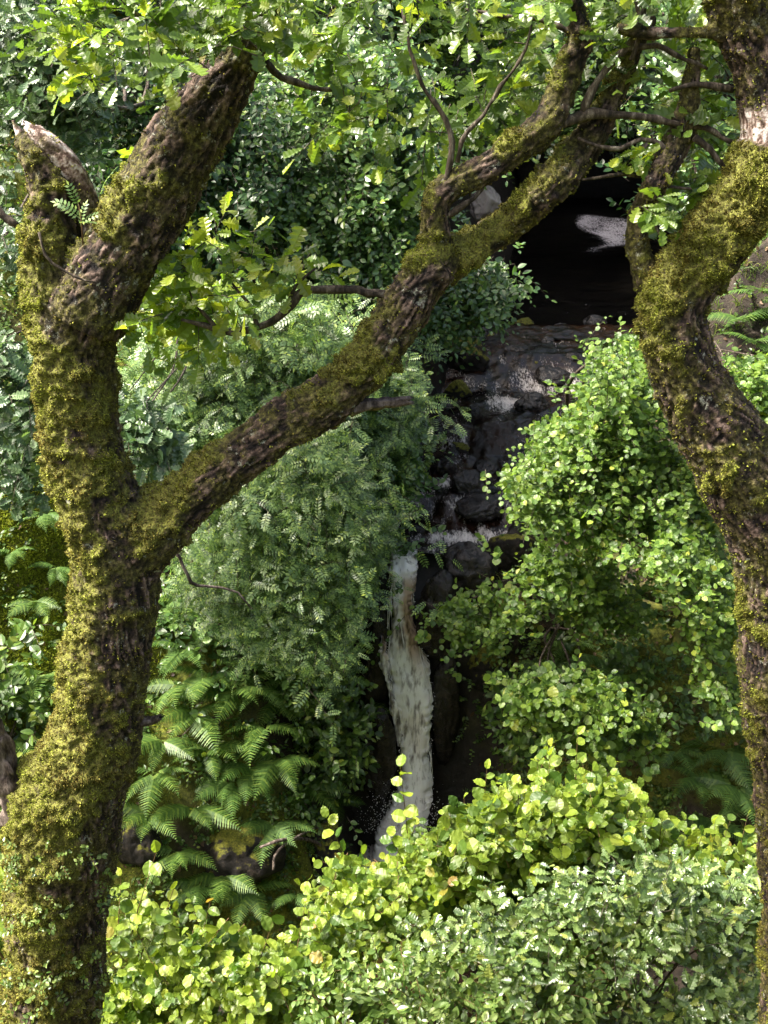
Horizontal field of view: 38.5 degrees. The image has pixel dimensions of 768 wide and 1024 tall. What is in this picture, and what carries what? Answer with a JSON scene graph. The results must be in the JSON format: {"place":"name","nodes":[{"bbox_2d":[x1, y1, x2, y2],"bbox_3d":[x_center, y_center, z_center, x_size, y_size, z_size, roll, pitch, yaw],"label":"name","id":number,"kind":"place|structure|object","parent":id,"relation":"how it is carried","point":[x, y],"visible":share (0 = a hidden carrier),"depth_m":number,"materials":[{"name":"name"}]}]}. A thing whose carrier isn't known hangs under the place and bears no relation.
{"place":"outdoors","nodes":[
{"label":"outdoors","id":0,"kind":"place"},
{"bbox_2d":[0,0,767,1023],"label":"ground terrain","id":1,"kind":"structure","parent":0,"point":[458,774],"depth_m":12.97,"materials":[{"name":"plant"}]},
{"bbox_2d":[0,859,5,975],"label":"hazel bush","id":2,"kind":"object","parent":1,"relation":"on","point":[2,955],"visible":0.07,"depth_m":8.07,"materials":[{"name":"green plant"}]},
{"bbox_2d":[0,546,33,567],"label":"fern","id":3,"kind":"object","parent":1,"relation":"on","point":[14,553],"visible":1,"depth_m":12.07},
{"bbox_2d":[2,662,37,687],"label":"fern","id":4,"kind":"object","parent":1,"relation":"on","point":[12,669],"visible":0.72,"depth_m":11.81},
{"bbox_2d":[0,323,50,522],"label":"oak sapling","id":5,"kind":"object","parent":1,"relation":"on","point":[20,450],"visible":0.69,"depth_m":9.51,"materials":[{"name":"green plant"}]},
{"bbox_2d":[0,680,54,725],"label":"fern","id":6,"kind":"object","parent":1,"relation":"on","point":[48,686],"visible":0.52,"depth_m":11.80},
{"bbox_2d":[0,616,66,757],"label":"bramble","id":7,"kind":"object","parent":1,"relation":"on","point":[10,685],"visible":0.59,"depth_m":11.53,"materials":[{"name":"green plant"}]},
{"bbox_2d":[7,596,60,619],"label":"fern","id":8,"kind":"object","parent":1,"relation":"on","point":[24,604],"visible":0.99,"depth_m":12.09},
{"bbox_2d":[9,511,59,531],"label":"fern","id":9,"kind":"object","parent":1,"relation":"on","point":[50,516],"visible":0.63,"depth_m":12.11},
{"bbox_2d":[19,670,54,705],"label":"fern","id":10,"kind":"object","parent":1,"relation":"on","point":[40,679],"visible":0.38,"depth_m":11.92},
{"bbox_2d":[28,561,69,585],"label":"fern","id":11,"kind":"object","parent":1,"relation":"on","point":[56,570],"visible":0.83,"depth_m":12.25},
{"bbox_2d":[0,0,149,281],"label":"oak sapling","id":12,"kind":"object","parent":1,"relation":"on","point":[31,77],"visible":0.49,"depth_m":8.53,"materials":[{"name":"green plant"}]},
{"bbox_2d":[119,815,163,868],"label":"boulder","id":13,"kind":"object","parent":1,"relation":"on","point":[136,851],"visible":0.72,"depth_m":12.09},
{"bbox_2d":[118,329,196,485],"bbox_3d":[-2.021,-1.239,10.970,1.277,1.266,5.242,0,23,0],"label":"oak sapling","id":14,"kind":"object","parent":1,"relation":"on","point":[144,420],"visible":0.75,"depth_m":8.93,"materials":[{"name":"green plant"}]},
{"bbox_2d":[125,765,190,819],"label":"fern","id":15,"kind":"object","parent":1,"relation":"on","point":[155,780],"visible":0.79,"depth_m":12.05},
{"bbox_2d":[121,800,194,840],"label":"fern","id":16,"kind":"object","parent":1,"relation":"on","point":[139,811],"visible":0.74,"depth_m":12.03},
{"bbox_2d":[0,49,319,315],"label":"beech tree","id":17,"kind":"object","parent":1,"relation":"on","point":[241,162],"visible":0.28,"depth_m":11.77,"materials":[{"name":"green plant"}]},
{"bbox_2d":[95,0,228,52],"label":"broadleaf tree","id":18,"kind":"object","parent":1,"relation":"on","point":[117,4],"visible":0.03,"depth_m":14.16,"materials":[{"name":"green plant"}]},
{"bbox_2d":[140,731,204,774],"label":"fern","id":19,"kind":"object","parent":1,"relation":"on","point":[152,740],"visible":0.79,"depth_m":12.20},
{"bbox_2d":[117,341,234,608],"bbox_3d":[-2.237,-0.637,11.987,1.914,2.959,2.354,8,24,19],"label":"rowan shrub","id":20,"kind":"object","parent":1,"relation":"on","point":[183,423],"visible":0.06,"depth_m":11.33,"materials":[{"name":"green plant"}]},
{"bbox_2d":[147,676,216,714],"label":"fern","id":21,"kind":"object","parent":1,"relation":"on","point":[162,683],"visible":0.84,"depth_m":12.36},
{"bbox_2d":[152,640,214,677],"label":"fern","id":22,"kind":"object","parent":1,"relation":"on","point":[178,655],"visible":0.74,"depth_m":12.41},
{"bbox_2d":[161,878,221,909],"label":"fern","id":23,"kind":"object","parent":1,"relation":"on","point":[198,889],"visible":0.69,"depth_m":12.26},
{"bbox_2d":[148,803,241,830],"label":"fern","id":24,"kind":"object","parent":1,"relation":"on","point":[179,809],"visible":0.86,"depth_m":12.18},
{"bbox_2d":[152,701,238,754],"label":"fern","id":25,"kind":"object","parent":1,"relation":"on","point":[205,721],"visible":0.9,"depth_m":12.25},
{"bbox_2d":[169,665,240,706],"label":"fern","id":26,"kind":"object","parent":1,"relation":"on","point":[196,681],"visible":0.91,"depth_m":12.44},
{"bbox_2d":[168,740,252,780],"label":"fern","id":27,"kind":"object","parent":1,"relation":"on","point":[227,745],"visible":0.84,"depth_m":12.34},
{"bbox_2d":[179,872,258,904],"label":"fern","id":28,"kind":"object","parent":1,"relation":"on","point":[222,882],"visible":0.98,"depth_m":12.25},
{"bbox_2d":[135,709,321,835],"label":"bramble","id":29,"kind":"object","parent":1,"relation":"on","point":[307,780],"visible":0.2,"depth_m":12.68,"materials":[{"name":"green plant"}]},
{"bbox_2d":[191,776,274,820],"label":"fern","id":30,"kind":"object","parent":1,"relation":"on","point":[231,788],"visible":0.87,"depth_m":12.36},
{"bbox_2d":[192,671,275,723],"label":"fern","id":31,"kind":"object","parent":1,"relation":"on","point":[213,692],"visible":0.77,"depth_m":12.50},
{"bbox_2d":[100,840,380,1023],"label":"hazel bush","id":32,"kind":"object","parent":1,"relation":"on","point":[235,974],"visible":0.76,"depth_m":7.62,"materials":[{"name":"green plant"}]},
{"bbox_2d":[204,817,285,888],"bbox_3d":[-1.619,3.958,12.681,0.990,0.877,0.764,0,23,0],"label":"boulder","id":33,"kind":"object","parent":1,"relation":"on","point":[229,851],"visible":0.6,"depth_m":12.38,"materials":[{"name":"stone"}]},
{"bbox_2d":[154,566,336,700],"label":"bramble","id":34,"kind":"object","parent":1,"relation":"on","point":[223,672],"visible":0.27,"depth_m":12.53,"materials":[{"name":"green plant"}]},
{"bbox_2d":[222,650,273,679],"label":"fern","id":35,"kind":"object","parent":1,"relation":"on","point":[237,659],"visible":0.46,"depth_m":12.56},
{"bbox_2d":[207,879,295,923],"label":"fern","id":36,"kind":"object","parent":1,"relation":"on","point":[248,898],"visible":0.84,"depth_m":12.37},
{"bbox_2d":[217,757,296,805],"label":"fern","id":37,"kind":"object","parent":1,"relation":"on","point":[242,768],"visible":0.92,"depth_m":12.41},
{"bbox_2d":[116,248,403,466],"bbox_3d":[-1.547,-1.433,11.908,3.555,2.708,2.816,19,30,38],"label":"rowan shrub","id":38,"kind":"object","parent":1,"relation":"on","point":[299,346],"visible":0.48,"depth_m":11.33,"materials":[{"name":"green plant"}]},
{"bbox_2d":[221,676,300,714],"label":"fern","id":39,"kind":"object","parent":1,"relation":"on","point":[266,688],"visible":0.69,"depth_m":12.64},
{"bbox_2d":[218,720,309,766],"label":"fern","id":40,"kind":"object","parent":1,"relation":"on","point":[259,731],"visible":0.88,"depth_m":12.49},
{"bbox_2d":[240,817,316,867],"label":"fern","id":41,"kind":"object","parent":1,"relation":"on","point":[263,824],"visible":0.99,"depth_m":12.48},
{"bbox_2d":[237,745,323,799],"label":"fern","id":42,"kind":"object","parent":1,"relation":"on","point":[265,767],"visible":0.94,"depth_m":12.48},
{"bbox_2d":[255,695,312,726],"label":"fern","id":43,"kind":"object","parent":1,"relation":"on","point":[269,706],"visible":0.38,"depth_m":12.83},
{"bbox_2d":[264,891,313,912],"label":"fern","id":44,"kind":"object","parent":1,"relation":"on","point":[284,898],"visible":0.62,"depth_m":12.48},
{"bbox_2d":[259,837,321,848],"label":"dead branch","id":45,"kind":"object","parent":1,"relation":"on","point":[313,841],"visible":0.48,"depth_m":12.51,"materials":[{"name":"brown wood"}]},
{"bbox_2d":[182,0,403,51],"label":"broadleaf tree","id":46,"kind":"object","parent":1,"relation":"on","point":[385,5],"visible":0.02,"depth_m":15.37,"materials":[{"name":"green plant"}]},
{"bbox_2d":[159,507,452,747],"bbox_3d":[-1.052,0.897,11.992,2.982,2.804,2.977,-11,25,-24],"label":"rowan shrub","id":47,"kind":"object","parent":1,"relation":"on","point":[293,634],"visible":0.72,"depth_m":11.60,"materials":[{"name":"green plant"}]},
{"bbox_2d":[286,777,347,816],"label":"fern","id":48,"kind":"object","parent":1,"relation":"on","point":[323,791],"visible":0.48,"depth_m":13.07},
{"bbox_2d":[181,413,463,630],"bbox_3d":[-0.812,0.029,12.054,3.427,2.952,3.130,0,23,0],"label":"rowan shrub","id":49,"kind":"object","parent":1,"relation":"on","point":[311,493],"visible":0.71,"depth_m":11.20,"materials":[{"name":"green plant"}]},
{"bbox_2d":[268,641,383,844],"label":"bramble","id":50,"kind":"object","parent":1,"relation":"on","point":[347,769],"visible":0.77,"depth_m":12.97,"materials":[{"name":"green plant"}]},
{"bbox_2d":[305,820,346,878],"bbox_3d":[-0.770,4.129,13.244,0.675,0.906,0.570,0,23,0],"label":"boulder","id":51,"kind":"object","parent":1,"relation":"on","point":[323,850],"visible":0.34,"depth_m":13.01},
{"bbox_2d":[320,794,364,822],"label":"fern","id":52,"kind":"object","parent":1,"relation":"on","point":[342,798],"visible":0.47,"depth_m":13.94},
{"bbox_2d":[0,0,733,1023],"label":"oak tree","id":53,"kind":"object","parent":1,"relation":"on","point":[66,780],"visible":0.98,"depth_m":4.77,"materials":[{"name":"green plant"}]},
{"bbox_2d":[0,950,117,1023],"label":"bilberry","id":54,"kind":"object","parent":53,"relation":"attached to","point":[8,984],"visible":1,"depth_m":5.99,"materials":[{"name":"green plant"}]},
{"bbox_2d":[0,837,124,937],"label":"bilberry","id":55,"kind":"object","parent":53,"relation":"attached to","point":[10,867],"visible":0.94,"depth_m":5.68,"materials":[{"name":"green plant"}]},
{"bbox_2d":[50,180,102,245],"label":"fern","id":56,"kind":"object","parent":53,"relation":"attached to","point":[61,205],"visible":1,"depth_m":4.50,"materials":[{"name":"green plant"}]},
{"bbox_2d":[232,17,511,322],"bbox_3d":[-0.204,-3.917,13.299,3.310,3.792,3.752,0,23,0],"label":"beech tree","id":57,"kind":"object","parent":1,"relation":"on","point":[345,211],"visible":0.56,"depth_m":12.46,"materials":[{"name":"green plant"}]},
{"bbox_2d":[0,131,748,966],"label":"bank moss","id":58,"kind":"object","parent":1,"relation":"on","point":[26,561],"visible":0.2,"depth_m":12.35,"materials":[{"name":"plant"}]},
{"bbox_2d":[144,844,217,887],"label":"fern","id":59,"kind":"object","parent":58,"relation":"on","point":[186,854],"visible":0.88,"depth_m":12.16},
{"bbox_2d":[360,600,390,707],"bbox_3d":[-0.101,1.926,13.973,0.406,1.862,0.299,0,23,0],"label":"boulder","id":60,"kind":"object","parent":1,"relation":"on","point":[374,674],"visible":0.55,"depth_m":13.83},
{"bbox_2d":[360,707,396,803],"bbox_3d":[-0.087,3.140,14.193,0.514,1.481,0.353,0,23,0],"label":"boulder","id":61,"kind":"object","parent":1,"relation":"on","point":[383,753],"visible":0.71,"depth_m":14.04,"materials":[{"name":"stone"}]},
{"bbox_2d":[0,3,767,1021],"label":"undergrowth","id":62,"kind":"object","parent":1,"relation":"on","point":[284,801],"visible":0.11,"depth_m":12.75,"materials":[{"name":"green plant"}]},
{"bbox_2d":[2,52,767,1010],"bbox_3d":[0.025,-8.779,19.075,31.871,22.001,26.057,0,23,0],"label":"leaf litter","id":63,"kind":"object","parent":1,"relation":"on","point":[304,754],"visible":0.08,"depth_m":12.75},
{"bbox_2d":[329,334,470,527],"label":"rowan shrub","id":64,"kind":"object","parent":1,"relation":"on","point":[388,426],"visible":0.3,"depth_m":12.51,"materials":[{"name":"green plant"}]},
{"bbox_2d":[355,418,453,593],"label":"beech shrub","id":65,"kind":"object","parent":1,"relation":"on","point":[418,465],"visible":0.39,"depth_m":13.03,"materials":[{"name":"green plant"}]},
{"bbox_2d":[416,569,457,661],"bbox_3d":[0.666,1.292,13.710,0.536,1.284,0.487,0,23,0],"label":"boulder","id":66,"kind":"object","parent":1,"relation":"on","point":[437,588],"visible":0.53,"depth_m":13.53,"materials":[{"name":"stone"}]},
{"bbox_2d":[430,456,457,475],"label":"boulder","id":67,"kind":"object","parent":1,"relation":"on","point":[443,466],"visible":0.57,"depth_m":15.14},
{"bbox_2d":[430,653,460,765],"bbox_3d":[0.781,2.515,14.212,0.430,1.829,0.352,0,23,0],"label":"boulder","id":68,"kind":"object","parent":1,"relation":"on","point":[445,720],"visible":0.9,"depth_m":14.08,"materials":[{"name":"stone"}]},
{"bbox_2d":[443,379,471,398],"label":"boulder","id":69,"kind":"object","parent":1,"relation":"on","point":[458,388],"visible":0.64,"depth_m":16.85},
{"bbox_2d":[279,891,641,1023],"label":"honeysuckle bush","id":70,"kind":"object","parent":1,"relation":"on","point":[408,1006],"visible":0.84,"depth_m":7.30,"materials":[{"name":"green plant"}]},
{"bbox_2d":[442,337,489,370],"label":"boulder","id":71,"kind":"object","parent":1,"relation":"on","point":[481,363],"visible":0.38,"depth_m":17.40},
{"bbox_2d":[449,469,485,492],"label":"boulder","id":72,"kind":"object","parent":1,"relation":"on","point":[464,481],"visible":0.71,"depth_m":14.63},
{"bbox_2d":[442,541,499,601],"bbox_3d":[1.098,0.754,13.907,0.732,0.810,0.578,0,23,0],"label":"boulder","id":73,"kind":"object","parent":1,"relation":"on","point":[472,558],"visible":0.66,"depth_m":13.67,"materials":[{"name":"stone"}]},
{"bbox_2d":[388,0,558,180],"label":"broadleaf tree","id":74,"kind":"object","parent":1,"relation":"on","point":[438,28],"visible":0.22,"depth_m":17.83,"materials":[{"name":"green plant"}]},
{"bbox_2d":[465,406,482,420],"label":"boulder","id":75,"kind":"object","parent":1,"relation":"on","point":[475,412],"visible":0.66,"depth_m":16.18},
{"bbox_2d":[454,492,504,521],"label":"boulder","id":76,"kind":"object","parent":1,"relation":"on","point":[475,506],"visible":0.88,"depth_m":14.33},
{"bbox_2d":[412,223,556,383],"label":"shrub","id":77,"kind":"object","parent":1,"relation":"on","point":[487,290],"visible":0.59,"depth_m":14.69,"materials":[{"name":"green plant"}]},
{"bbox_2d":[470,185,500,220],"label":"boulder","id":78,"kind":"object","parent":1,"relation":"on","point":[485,203],"visible":0.63,"depth_m":18.86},
{"bbox_2d":[472,459,498,474],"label":"boulder","id":79,"kind":"object","parent":1,"relation":"on","point":[489,466],"visible":0.45,"depth_m":15.24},
{"bbox_2d":[467,644,507,691],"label":"boulder","id":80,"kind":"object","parent":1,"relation":"on","point":[477,672],"visible":0.48,"depth_m":13.89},
{"bbox_2d":[485,533,534,571],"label":"boulder","id":81,"kind":"object","parent":1,"relation":"on","point":[508,545],"visible":0.62,"depth_m":13.70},
{"bbox_2d":[496,592,539,654],"bbox_3d":[1.679,1.423,13.805,0.640,0.809,0.458,-11,25,-24],"label":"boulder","id":82,"kind":"object","parent":1,"relation":"on","point":[516,643],"visible":0.2,"depth_m":13.68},
{"bbox_2d":[277,726,763,1019],"bbox_3d":[1.188,3.610,8.725,4.204,4.722,1.852,0,23,0],"label":"hazel bush","id":83,"kind":"object","parent":1,"relation":"on","point":[548,818],"visible":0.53,"depth_m":7.87,"materials":[{"name":"green plant"}]},
{"bbox_2d":[371,533,676,681],"bbox_3d":[1.699,1.034,12.115,2.833,1.993,2.457,-17,28,-34],"label":"hazel shrub","id":84,"kind":"object","parent":1,"relation":"on","point":[587,594],"visible":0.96,"depth_m":11.84,"materials":[{"name":"green plant"}]},
{"bbox_2d":[514,391,549,410],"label":"boulder","id":85,"kind":"object","parent":1,"relation":"on","point":[534,401],"visible":0.66,"depth_m":16.57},
{"bbox_2d":[534,365,570,386],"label":"boulder","id":86,"kind":"object","parent":1,"relation":"on","point":[555,375],"visible":0.68,"depth_m":17.30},
{"bbox_2d":[525,632,597,660],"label":"fern","id":87,"kind":"object","parent":1,"relation":"on","point":[557,647],"visible":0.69,"depth_m":13.13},
{"bbox_2d":[385,825,762,1023],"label":"shrub","id":88,"kind":"object","parent":1,"relation":"on","point":[668,903],"visible":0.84,"depth_m":7.22,"materials":[{"name":"green plant"}]},
{"bbox_2d":[483,624,679,781],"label":"hazel shrub","id":89,"kind":"object","parent":1,"relation":"on","point":[602,710],"visible":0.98,"depth_m":11.02,"materials":[{"name":"green plant"}]},
{"bbox_2d":[560,647,632,676],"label":"fern","id":90,"kind":"object","parent":1,"relation":"on","point":[589,658],"visible":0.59,"depth_m":12.89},
{"bbox_2d":[480,316,733,593],"bbox_3d":[2.575,-0.670,11.540,2.656,3.166,4.319,6,24,13],"label":"hazel tree","id":91,"kind":"object","parent":1,"relation":"on","point":[604,461],"visible":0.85,"depth_m":10.42,"materials":[{"name":"green plant"}]},
{"bbox_2d":[478,3,735,148],"bbox_3d":[6.868,-14.652,33.969,11.437,6.295,9.031,0,23,0],"label":"rock overhang","id":92,"kind":"object","parent":1,"relation":"on","point":[731,98],"visible":0.01,"depth_m":30.74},
{"bbox_2d":[517,0,687,170],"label":"broadleaf tree","id":93,"kind":"object","parent":92,"relation":"on","point":[625,132],"visible":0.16,"depth_m":22.88,"materials":[{"name":"green plant"}]},
{"bbox_2d":[480,631,744,805],"bbox_3d":[2.973,2.995,13.329,3.746,3.278,2.097,0,23,0],"label":"bramble","id":94,"kind":"object","parent":1,"relation":"on","point":[520,742],"visible":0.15,"depth_m":12.80,"materials":[{"name":"green plant"}]},
{"bbox_2d":[605,672,666,687],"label":"fern","id":95,"kind":"object","parent":1,"relation":"on","point":[633,676],"visible":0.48,"depth_m":12.70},
{"bbox_2d":[595,147,690,225],"bbox_3d":[5.534,-5.419,20.421,3.163,3.690,3.801,0,23,0],"label":"broadleaf tree","id":96,"kind":"object","parent":1,"relation":"on","point":[609,199],"visible":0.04,"depth_m":20.57,"materials":[{"name":"green plant"}]},
{"bbox_2d":[547,0,767,1023],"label":"oak tree","id":97,"kind":"object","parent":1,"relation":"on","point":[718,427],"visible":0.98,"depth_m":4.64,"materials":[{"name":"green plant"}]},
{"bbox_2d":[596,487,741,734],"bbox_3d":[3.210,0.748,11.261,1.801,2.373,3.900,8,24,17],"label":"hazel shrub","id":98,"kind":"object","parent":1,"relation":"on","point":[688,572],"visible":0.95,"depth_m":10.16,"materials":[{"name":"green plant"}]},
{"bbox_2d":[620,0,739,212],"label":"broadleaf tree","id":99,"kind":"object","parent":1,"relation":"on","point":[725,130],"visible":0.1,"depth_m":14.45,"materials":[{"name":"green plant"}]},
{"bbox_2d":[659,739,712,778],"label":"fern","id":100,"kind":"object","parent":1,"relation":"on","point":[674,754],"visible":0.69,"depth_m":12.50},
{"bbox_2d":[662,763,737,807],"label":"fern","id":101,"kind":"object","parent":1,"relation":"on","point":[683,781],"visible":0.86,"depth_m":12.36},
{"bbox_2d":[673,803,753,841],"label":"fern","id":102,"kind":"object","parent":1,"relation":"on","point":[699,822],"visible":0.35,"depth_m":12.29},
{"bbox_2d":[677,744,752,793],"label":"fern","id":103,"kind":"object","parent":1,"relation":"on","point":[731,756],"visible":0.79,"depth_m":12.32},
{"bbox_2d":[686,770,755,825],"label":"fern","id":104,"kind":"object","parent":1,"relation":"on","point":[741,794],"visible":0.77,"depth_m":12.17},
{"bbox_2d":[702,816,756,865],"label":"fern","id":105,"kind":"object","parent":1,"relation":"on","point":[732,828],"visible":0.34,"depth_m":12.18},
{"bbox_2d":[707,307,767,329],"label":"fern","id":106,"kind":"object","parent":1,"relation":"on","point":[750,316],"visible":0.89,"depth_m":13.51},
{"bbox_2d":[713,338,767,423],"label":"hazel shrub","id":107,"kind":"object","parent":1,"relation":"on","point":[752,380],"visible":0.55,"depth_m":9.77,"materials":[{"name":"green plant"}]},
{"bbox_2d":[720,331,767,351],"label":"fern","id":108,"kind":"object","parent":1,"relation":"on","point":[762,345],"visible":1,"depth_m":13.21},
{"bbox_2d":[378,636,402,746],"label":"waterfall strand water","id":109,"kind":"structure","parent":0,"point":[385,666],"depth_m":13.88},
{"bbox_2d":[348,556,442,832],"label":"waterfall spray water","id":110,"kind":"structure","parent":0,"point":[390,600],"depth_m":14.01,"materials":[{"name":"white liquid"}]},
{"bbox_2d":[373,550,432,861],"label":"waterfall water","id":111,"kind":"structure","parent":0,"point":[410,689],"depth_m":13.92,"materials":[{"name":"liquid"}]},
{"bbox_2d":[342,844,480,1023],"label":"plunge pool water","id":112,"kind":"structure","parent":0,"point":[368,854],"depth_m":12.79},
{"bbox_2d":[395,323,634,553],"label":"rapids water","id":113,"kind":"structure","parent":0,"point":[493,433],"depth_m":16.48,"materials":[{"name":"liquid"}]},
{"bbox_2d":[485,198,670,340],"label":"pool water","id":114,"kind":"structure","parent":0,"point":[573,258],"depth_m":24.55,"materials":[{"name":"liquid"}]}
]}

